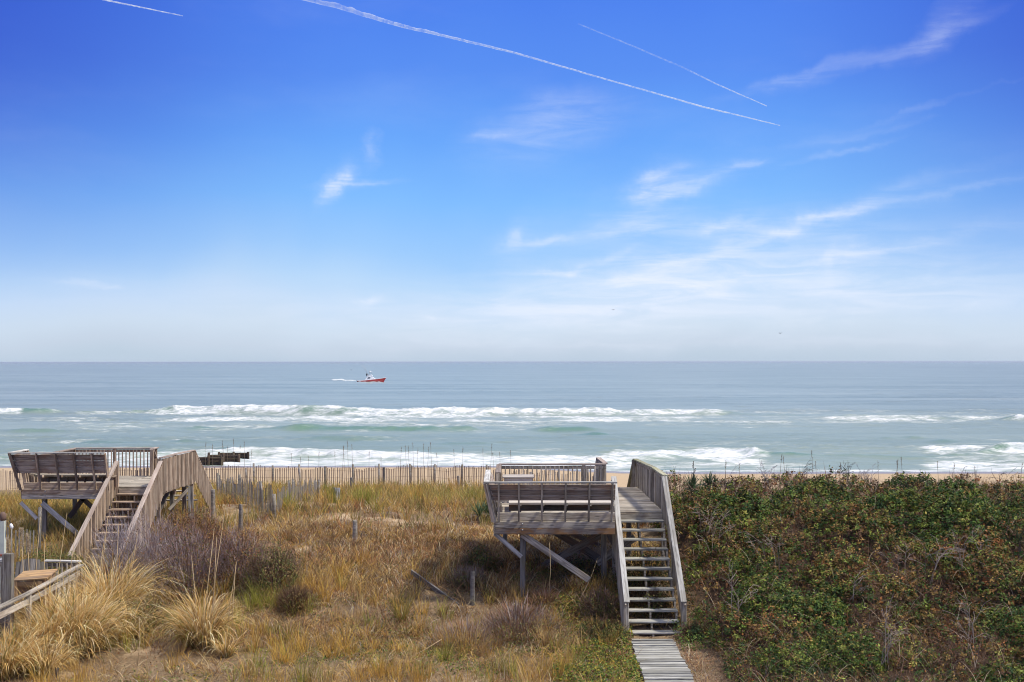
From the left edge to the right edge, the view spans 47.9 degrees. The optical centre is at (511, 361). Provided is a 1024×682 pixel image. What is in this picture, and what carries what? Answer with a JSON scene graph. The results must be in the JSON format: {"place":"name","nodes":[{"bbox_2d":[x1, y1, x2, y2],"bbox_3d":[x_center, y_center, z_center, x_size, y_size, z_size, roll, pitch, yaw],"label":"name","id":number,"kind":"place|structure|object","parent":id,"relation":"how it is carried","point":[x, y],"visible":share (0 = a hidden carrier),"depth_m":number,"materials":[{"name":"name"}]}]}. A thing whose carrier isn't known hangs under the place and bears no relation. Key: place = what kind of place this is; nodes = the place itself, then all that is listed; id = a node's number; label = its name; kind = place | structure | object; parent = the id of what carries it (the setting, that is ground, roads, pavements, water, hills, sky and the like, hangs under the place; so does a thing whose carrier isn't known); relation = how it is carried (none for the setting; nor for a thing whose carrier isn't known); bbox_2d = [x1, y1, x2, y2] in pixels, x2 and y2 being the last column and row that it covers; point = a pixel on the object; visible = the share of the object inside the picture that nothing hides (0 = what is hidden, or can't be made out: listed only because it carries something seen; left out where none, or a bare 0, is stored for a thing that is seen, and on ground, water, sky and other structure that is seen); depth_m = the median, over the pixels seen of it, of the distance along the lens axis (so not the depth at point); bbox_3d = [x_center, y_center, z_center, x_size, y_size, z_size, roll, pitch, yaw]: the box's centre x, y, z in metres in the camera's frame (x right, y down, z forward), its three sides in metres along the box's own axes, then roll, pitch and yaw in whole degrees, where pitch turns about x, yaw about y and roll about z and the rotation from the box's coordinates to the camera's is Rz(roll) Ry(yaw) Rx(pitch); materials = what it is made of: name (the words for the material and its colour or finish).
{"place":"outdoors","nodes":[
{"label":"outdoors","id":0,"kind":"place"},
{"bbox_2d":[6,537,10,552],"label":"plume grass","id":1,"kind":"object","parent":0,"point":[7,545],"depth_m":26.39,"materials":[{"name":"plant"}]},
{"bbox_2d":[19,527,24,570],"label":"plume grass","id":2,"kind":"object","parent":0,"point":[21,538],"depth_m":26.49,"materials":[{"name":"plant"}]},
{"bbox_2d":[0,361,1023,471],"bbox_3d":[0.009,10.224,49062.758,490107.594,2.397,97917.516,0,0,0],"label":"sea","id":3,"kind":"structure","parent":0,"point":[750,416],"depth_m":238.07,"materials":[{"name":"liquid"}]},
{"bbox_2d":[357,362,385,381],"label":"fishing boat","id":4,"kind":"object","parent":3,"relation":"on","point":[369,378],"visible":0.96,"depth_m":616.44,"materials":[{"name":"red paint"}]},
{"bbox_2d":[0,466,1023,681],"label":"dune ground","id":5,"kind":"structure","parent":0,"point":[622,478],"depth_m":27.18,"materials":[{"name":"beige sand"}]},
{"bbox_2d":[7,507,41,559],"bbox_3d":[-13.994,5.159,33.070,0.935,1.918,0.118,0,0,-35],"label":"sand fence","id":6,"kind":"object","parent":5,"relation":"on","point":[39,523],"visible":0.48,"depth_m":33.12,"materials":[{"name":"grey wood"}]},
{"bbox_2d":[6,549,44,578],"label":"shrub","id":7,"kind":"object","parent":5,"relation":"on","point":[20,559],"visible":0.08,"depth_m":31.36,"materials":[{"name":"green plant"}]},
{"bbox_2d":[24,533,31,570],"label":"plume grass","id":8,"kind":"object","parent":5,"relation":"on","point":[28,543],"depth_m":26.20,"materials":[{"name":"plant"}]},
{"bbox_2d":[0,619,65,680],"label":"golden grass clump","id":9,"kind":"object","parent":5,"relation":"on","point":[11,670],"visible":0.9,"depth_m":22.98,"materials":[{"name":"beige plant"}]},
{"bbox_2d":[0,610,87,663],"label":"golden grass clump","id":10,"kind":"object","parent":5,"relation":"on","point":[38,632],"visible":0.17,"depth_m":23.79,"materials":[{"name":"beige plant"}]},
{"bbox_2d":[0,625,89,679],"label":"golden grass clump","id":11,"kind":"object","parent":5,"relation":"on","point":[61,659],"visible":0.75,"depth_m":23.13,"materials":[{"name":"beige plant"}]},
{"bbox_2d":[0,553,97,657],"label":"wooden railing","id":12,"kind":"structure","parent":5,"relation":"on","point":[8,607],"depth_m":24.04,"materials":[{"name":"grey wood"}]},
{"bbox_2d":[0,512,13,611],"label":"light post","id":13,"kind":"object","parent":12,"relation":"on","point":[3,519],"visible":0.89,"depth_m":24.95,"materials":[{"name":"white paint"}]},
{"bbox_2d":[15,559,44,577],"bbox_3d":[-11.175,5.205,26.355,0.980,1.271,0.811,0,0,0],"label":"garden chair","id":14,"kind":"object","parent":12,"relation":"on","point":[20,566],"visible":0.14,"depth_m":26.71,"materials":[{"name":"grey wood"}]},
{"bbox_2d":[14,569,57,620],"bbox_3d":[-10.595,5.256,25.639,0.762,1.207,0.653,0,0,0],"label":"storage bin","id":15,"kind":"object","parent":12,"relation":"on","point":[33,577],"visible":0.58,"depth_m":25.36,"materials":[{"name":"brown wood"}]},
{"bbox_2d":[14,515,92,621],"bbox_3d":[-10.805,5.061,25.845,3.272,3.312,3.529,0,0,0],"label":"golden grass clump","id":16,"kind":"object","parent":5,"relation":"on","point":[58,573],"visible":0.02,"depth_m":26.00,"materials":[{"name":"plant"}]},
{"bbox_2d":[14,542,106,580],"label":"shrub","id":17,"kind":"object","parent":5,"relation":"on","point":[54,555],"visible":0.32,"depth_m":31.64,"materials":[{"name":"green plant"}]},
{"bbox_2d":[0,574,133,661],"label":"golden grass clump","id":18,"kind":"object","parent":5,"relation":"on","point":[38,612],"visible":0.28,"depth_m":24.29,"materials":[{"name":"beige plant"}]},
{"bbox_2d":[5,547,158,669],"bbox_3d":[-9.466,5.518,24.874,3.698,3.046,3.560,0,0,0],"label":"golden grass clump","id":19,"kind":"object","parent":5,"relation":"on","point":[108,619],"visible":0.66,"depth_m":24.64,"materials":[{"name":"plant"}]},
{"bbox_2d":[8,447,212,574],"bbox_3d":[-12.936,4.733,36.661,4.840,3.965,9.169,0,0,0],"label":"dune walkover","id":20,"kind":"object","parent":5,"relation":"on","point":[166,477],"visible":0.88,"depth_m":35.45,"materials":[{"name":"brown wood"}]},
{"bbox_2d":[47,519,190,621],"bbox_3d":[-9.450,5.350,27.111,4.120,3.430,4.176,0,0,0],"label":"golden grass clump","id":21,"kind":"object","parent":5,"relation":"on","point":[133,588],"visible":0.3,"depth_m":27.11,"materials":[{"name":"plant"}]},
{"bbox_2d":[76,501,162,579],"bbox_3d":[-10.572,5.012,31.416,2.564,2.373,2.479,0,0,-36],"label":"shrub","id":22,"kind":"object","parent":5,"relation":"on","point":[112,544],"visible":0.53,"depth_m":31.36,"materials":[{"name":"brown plant"}]},
{"bbox_2d":[106,600,159,641],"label":"golden grass clump","id":23,"kind":"object","parent":5,"relation":"on","point":[142,625],"visible":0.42,"depth_m":25.77,"materials":[{"name":"beige plant"}]},
{"bbox_2d":[112,589,177,637],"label":"shrub","id":24,"kind":"object","parent":5,"relation":"on","point":[148,608],"visible":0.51,"depth_m":26.25,"materials":[{"name":"beige plant"}]},
{"bbox_2d":[112,505,183,588],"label":"shrub","id":25,"kind":"object","parent":5,"relation":"on","point":[149,542],"visible":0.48,"depth_m":30.89,"materials":[{"name":"brown plant"}]},
{"bbox_2d":[146,495,215,559],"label":"shrub","id":26,"kind":"object","parent":5,"relation":"on","point":[174,523],"visible":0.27,"depth_m":33.27,"materials":[{"name":"brown plant"}]},
{"bbox_2d":[142,518,228,606],"bbox_3d":[-8.106,4.882,28.785,2.483,2.456,2.888,0,0,0],"label":"shrub","id":27,"kind":"object","parent":5,"relation":"on","point":[188,571],"visible":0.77,"depth_m":28.33,"materials":[{"name":"brown plant"}]},
{"bbox_2d":[188,486,194,527],"bbox_3d":[-10.174,4.690,36.556,0.235,1.443,0.786,0,0,-17],"label":"wooden post","id":28,"kind":"object","parent":5,"relation":"on","point":[190,496],"visible":0.54,"depth_m":36.72,"materials":[{"name":"grey wood"}]},
{"bbox_2d":[159,501,239,580],"bbox_3d":[-8.403,4.775,31.301,2.416,2.330,2.595,0,0,0],"label":"shrub","id":29,"kind":"object","parent":5,"relation":"on","point":[210,527],"visible":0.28,"depth_m":31.21,"materials":[{"name":"brown plant"}]},
{"bbox_2d":[139,505,263,661],"bbox_3d":[-6.872,5.013,25.342,2.986,3.724,2.904,0,0,0],"label":"golden grass clump","id":30,"kind":"object","parent":5,"relation":"on","point":[194,627],"visible":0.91,"depth_m":25.10,"materials":[{"name":"plant"}]},
{"bbox_2d":[210,489,214,519],"bbox_3d":[-10.126,4.984,39.000,0.155,1.331,0.156,0,0,0],"label":"wooden post","id":31,"kind":"object","parent":5,"relation":"on","point":[212,494],"visible":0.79,"depth_m":38.94,"materials":[{"name":"grey wood"}]},
{"bbox_2d":[198,627,249,657],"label":"golden grass clump","id":32,"kind":"object","parent":5,"relation":"on","point":[224,649],"visible":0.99,"depth_m":24.50,"materials":[{"name":"beige plant"}]},
{"bbox_2d":[199,452,248,465],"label":"timber groyne","id":33,"kind":"object","parent":5,"relation":"on","point":[209,460],"visible":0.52,"depth_m":126.04,"materials":[{"name":"brown wood"}]},
{"bbox_2d":[198,516,269,592],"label":"shrub","id":34,"kind":"object","parent":5,"relation":"on","point":[228,557],"visible":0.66,"depth_m":28.73,"materials":[{"name":"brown plant"}]},
{"bbox_2d":[239,504,242,532],"bbox_3d":[-8.358,5.002,35.499,0.115,1.239,0.112,0,0,0],"label":"wooden post","id":35,"kind":"object","parent":5,"relation":"on","point":[240,515],"visible":0.75,"depth_m":35.45,"materials":[{"name":"grey wood"}]},
{"bbox_2d":[217,473,275,518],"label":"sand fence","id":36,"kind":"object","parent":5,"relation":"on","point":[271,499],"visible":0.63,"depth_m":41.47,"materials":[{"name":"grey wood"}]},
{"bbox_2d":[235,528,311,598],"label":"shrub","id":37,"kind":"object","parent":5,"relation":"on","point":[271,569],"visible":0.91,"depth_m":27.94,"materials":[{"name":"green plant"}]},
{"bbox_2d":[271,583,319,615],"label":"shrub","id":38,"kind":"object","parent":5,"relation":"on","point":[293,598],"visible":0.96,"depth_m":26.95,"materials":[{"name":"brown plant"}]},
{"bbox_2d":[5,463,588,489],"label":"sand fence","id":39,"kind":"object","parent":5,"relation":"on","point":[353,472],"visible":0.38,"depth_m":60.09,"materials":[{"name":"brown wood"}]},
{"bbox_2d":[277,479,319,514],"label":"sand fence","id":40,"kind":"object","parent":5,"relation":"on","point":[280,495],"visible":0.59,"depth_m":42.91,"materials":[{"name":"grey wood"}]},
{"bbox_2d":[353,520,356,543],"bbox_3d":[-4.457,4.973,32.701,0.132,0.952,0.136,0,0,0],"label":"wooden post","id":41,"kind":"object","parent":5,"relation":"on","point":[355,527],"visible":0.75,"depth_m":32.64,"materials":[{"name":"grey wood"}]},
{"bbox_2d":[4,502,721,681],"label":"weeds","id":42,"kind":"object","parent":5,"relation":"on","point":[596,668],"visible":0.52,"depth_m":24.70,"materials":[{"name":"green plant"}]},
{"bbox_2d":[0,475,728,681],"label":"dune grass","id":43,"kind":"structure","parent":5,"relation":"on","point":[388,496],"depth_m":28.43,"materials":[{"name":"beige plant"}]},
{"bbox_2d":[411,569,459,604],"bbox_3d":[-1.876,5.491,27.900,0.041,0.131,1.960,-17,27,-36],"label":"fallen board","id":44,"kind":"object","parent":5,"relation":"on","point":[431,585],"visible":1,"depth_m":27.98,"materials":[{"name":"grey wood"}]},
{"bbox_2d":[416,612,502,655],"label":"shrub","id":45,"kind":"object","parent":5,"relation":"on","point":[469,627],"visible":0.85,"depth_m":25.01,"materials":[{"name":"brown plant"}]},
{"bbox_2d":[446,562,494,589],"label":"shrub","id":46,"kind":"object","parent":5,"relation":"on","point":[464,575],"visible":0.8,"depth_m":28.13,"materials":[{"name":"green plant"}]},
{"bbox_2d":[470,571,474,605],"bbox_3d":[-0.928,5.497,27.249,0.116,1.085,0.115,0,0,0],"label":"wooden post","id":47,"kind":"object","parent":5,"relation":"on","point":[472,590],"visible":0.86,"depth_m":27.20,"materials":[{"name":"grey wood"}]},
{"bbox_2d":[470,500,488,523],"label":"yucca plant","id":48,"kind":"object","parent":5,"relation":"on","point":[478,513],"visible":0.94,"depth_m":36.87,"materials":[{"name":"green plant"}]},
{"bbox_2d":[476,499,489,520],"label":"yucca plant","id":49,"kind":"object","parent":5,"relation":"on","point":[486,510],"visible":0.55,"depth_m":37.44,"materials":[{"name":"green plant"}]},
{"bbox_2d":[455,539,513,572],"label":"shrub","id":50,"kind":"object","parent":5,"relation":"on","point":[484,558],"visible":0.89,"depth_m":29.45,"materials":[{"name":"green plant"}]},
{"bbox_2d":[471,586,581,644],"bbox_3d":[0.258,5.649,26.161,2.832,1.208,2.804,0,0,0],"label":"shrub","id":51,"kind":"object","parent":5,"relation":"on","point":[512,621],"visible":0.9,"depth_m":25.83,"materials":[{"name":"brown plant"}]},
{"bbox_2d":[518,582,565,610],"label":"shrub","id":52,"kind":"object","parent":5,"relation":"on","point":[543,597],"visible":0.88,"depth_m":27.16,"materials":[{"name":"brown plant"}]},
{"bbox_2d":[493,469,592,480],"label":"sand fence","id":53,"kind":"object","parent":5,"relation":"on","point":[539,474],"visible":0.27,"depth_m":61.38,"materials":[{"name":"brown wood"}]},
{"bbox_2d":[483,457,686,636],"bbox_3d":[1.632,4.577,31.368,4.635,3.539,11.354,0,0,0],"label":"dune walkover","id":54,"kind":"object","parent":5,"relation":"on","point":[599,507],"visible":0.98,"depth_m":27.43,"materials":[{"name":"grey wood"}]},
{"bbox_2d":[502,474,533,502],"bbox_3d":[0.165,3.418,30.975,0.850,0.723,0.590,0,0,0],"label":"picnic table","id":55,"kind":"object","parent":54,"relation":"on","point":[517,477],"visible":0.68,"depth_m":30.71,"materials":[{"name":"grey wood"}]},
{"bbox_2d":[574,583,619,620],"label":"shrub","id":56,"kind":"object","parent":5,"relation":"on","point":[609,605],"visible":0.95,"depth_m":26.67,"materials":[{"name":"brown plant"}]},
{"bbox_2d":[573,613,633,641],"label":"shrub","id":57,"kind":"object","parent":5,"relation":"on","point":[593,628],"visible":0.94,"depth_m":25.50,"materials":[{"name":"green plant"}]},
{"bbox_2d":[604,541,685,596],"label":"shrub","id":58,"kind":"object","parent":5,"relation":"on","point":[639,573],"visible":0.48,"depth_m":27.91,"materials":[{"name":"brown plant"}]},
{"bbox_2d":[629,577,675,618],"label":"shrub","id":59,"kind":"object","parent":5,"relation":"on","point":[661,604],"visible":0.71,"depth_m":26.79,"materials":[{"name":"green plant"}]},
{"bbox_2d":[631,639,693,681],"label":"plank path","id":60,"kind":"structure","parent":5,"relation":"on","point":[662,660],"depth_m":23.77,"materials":[{"name":"grey wood"}]},
{"bbox_2d":[680,461,703,490],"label":"yucca plant","id":61,"kind":"object","parent":5,"relation":"on","point":[692,480],"visible":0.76,"depth_m":35.57,"materials":[{"name":"green plant"}]},
{"bbox_2d":[675,616,711,640],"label":"shrub","id":62,"kind":"object","parent":5,"relation":"on","point":[694,627],"visible":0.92,"depth_m":25.34,"materials":[{"name":"green plant"}]},
{"bbox_2d":[699,470,721,490],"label":"yucca plant","id":63,"kind":"object","parent":5,"relation":"on","point":[708,482],"visible":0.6,"depth_m":36.16,"materials":[{"name":"green plant"}]},
{"bbox_2d":[641,461,1023,681],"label":"shrub thicket","id":64,"kind":"object","parent":5,"relation":"on","point":[848,501],"visible":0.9,"depth_m":27.49,"materials":[{"name":"green plant"}]},
{"bbox_2d":[694,503,719,532],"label":"bare shrub","id":65,"kind":"object","parent":64,"relation":"on","point":[707,517],"visible":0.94,"depth_m":30.18,"materials":[{"name":"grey plant"}]},
{"bbox_2d":[690,507,734,552],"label":"bare shrub","id":66,"kind":"object","parent":64,"relation":"on","point":[715,526],"visible":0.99,"depth_m":28.71,"materials":[{"name":"grey plant"}]},
{"bbox_2d":[720,558,760,614],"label":"bare shrub","id":67,"kind":"object","parent":64,"relation":"on","point":[737,604],"visible":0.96,"depth_m":25.27,"materials":[{"name":"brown plant"}]},
{"bbox_2d":[739,532,784,569],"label":"bare shrub","id":68,"kind":"object","parent":64,"relation":"on","point":[765,546],"visible":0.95,"depth_m":27.77,"materials":[{"name":"grey plant"}]},
{"bbox_2d":[756,460,776,487],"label":"bare shrub","id":69,"kind":"object","parent":64,"relation":"on","point":[765,473],"visible":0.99,"depth_m":36.82,"materials":[{"name":"grey plant"}]},
{"bbox_2d":[800,460,817,476],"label":"bare shrub","id":70,"kind":"object","parent":64,"relation":"on","point":[807,469],"visible":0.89,"depth_m":37.34,"materials":[{"name":"grey plant"}]},
{"bbox_2d":[840,462,855,481],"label":"bare shrub","id":71,"kind":"object","parent":64,"relation":"on","point":[848,469],"visible":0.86,"depth_m":37.38,"materials":[{"name":"grey plant"}]},
{"bbox_2d":[850,566,872,599],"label":"bare shrub","id":72,"kind":"object","parent":64,"relation":"on","point":[859,584],"visible":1,"depth_m":25.85,"materials":[{"name":"grey plant"}]},
{"bbox_2d":[855,463,878,485],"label":"bare shrub","id":73,"kind":"object","parent":64,"relation":"on","point":[864,473],"visible":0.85,"depth_m":37.14,"materials":[{"name":"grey plant"}]},
{"bbox_2d":[876,593,913,664],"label":"bare shrub","id":74,"kind":"object","parent":64,"relation":"on","point":[892,633],"visible":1,"depth_m":22.66,"materials":[{"name":"brown plant"}]},
{"bbox_2d":[880,541,912,571],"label":"bare shrub","id":75,"kind":"object","parent":64,"relation":"on","point":[898,556],"visible":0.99,"depth_m":27.61,"materials":[{"name":"brown plant"}]},
{"bbox_2d":[908,531,967,583],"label":"bare shrub","id":76,"kind":"object","parent":64,"relation":"on","point":[944,553],"visible":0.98,"depth_m":26.97,"materials":[{"name":"brown plant"}]},
{"bbox_2d":[945,517,980,574],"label":"bare shrub","id":77,"kind":"object","parent":64,"relation":"on","point":[962,545],"visible":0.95,"depth_m":27.03,"materials":[{"name":"brown plant"}]},
{"bbox_2d":[943,593,992,655],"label":"bare shrub","id":78,"kind":"object","parent":64,"relation":"on","point":[969,623],"visible":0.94,"depth_m":23.04,"materials":[{"name":"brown plant"}]},
{"bbox_2d":[976,530,993,567],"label":"bare shrub","id":79,"kind":"object","parent":64,"relation":"on","point":[985,545],"visible":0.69,"depth_m":27.44,"materials":[{"name":"brown plant"}]},
{"bbox_2d":[992,467,1018,483],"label":"bare shrub","id":80,"kind":"object","parent":64,"relation":"on","point":[1006,478],"visible":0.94,"depth_m":37.21,"materials":[{"name":"brown plant"}]},
{"bbox_2d":[1002,530,1023,563],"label":"yucca plant","id":81,"kind":"object","parent":5,"relation":"on","point":[1019,546],"visible":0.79,"depth_m":29.46,"materials":[{"name":"green plant"}]},
{"bbox_2d":[0,0,1023,361],"label":"sky","id":82,"kind":"structure","parent":0,"point":[210,180],"materials":[{"name":"blue"}]},
{"bbox_2d":[106,0,175,14],"bbox_3d":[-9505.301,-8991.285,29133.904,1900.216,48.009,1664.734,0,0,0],"label":"contrail","id":83,"kind":"object","parent":82,"relation":"in","point":[134,6],"visible":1,"depth_m":29102.34,"materials":[{"name":"white"}]},
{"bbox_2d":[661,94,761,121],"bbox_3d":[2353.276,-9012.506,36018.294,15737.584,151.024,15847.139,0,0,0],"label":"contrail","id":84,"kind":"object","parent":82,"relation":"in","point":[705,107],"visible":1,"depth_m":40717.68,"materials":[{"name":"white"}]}
]}

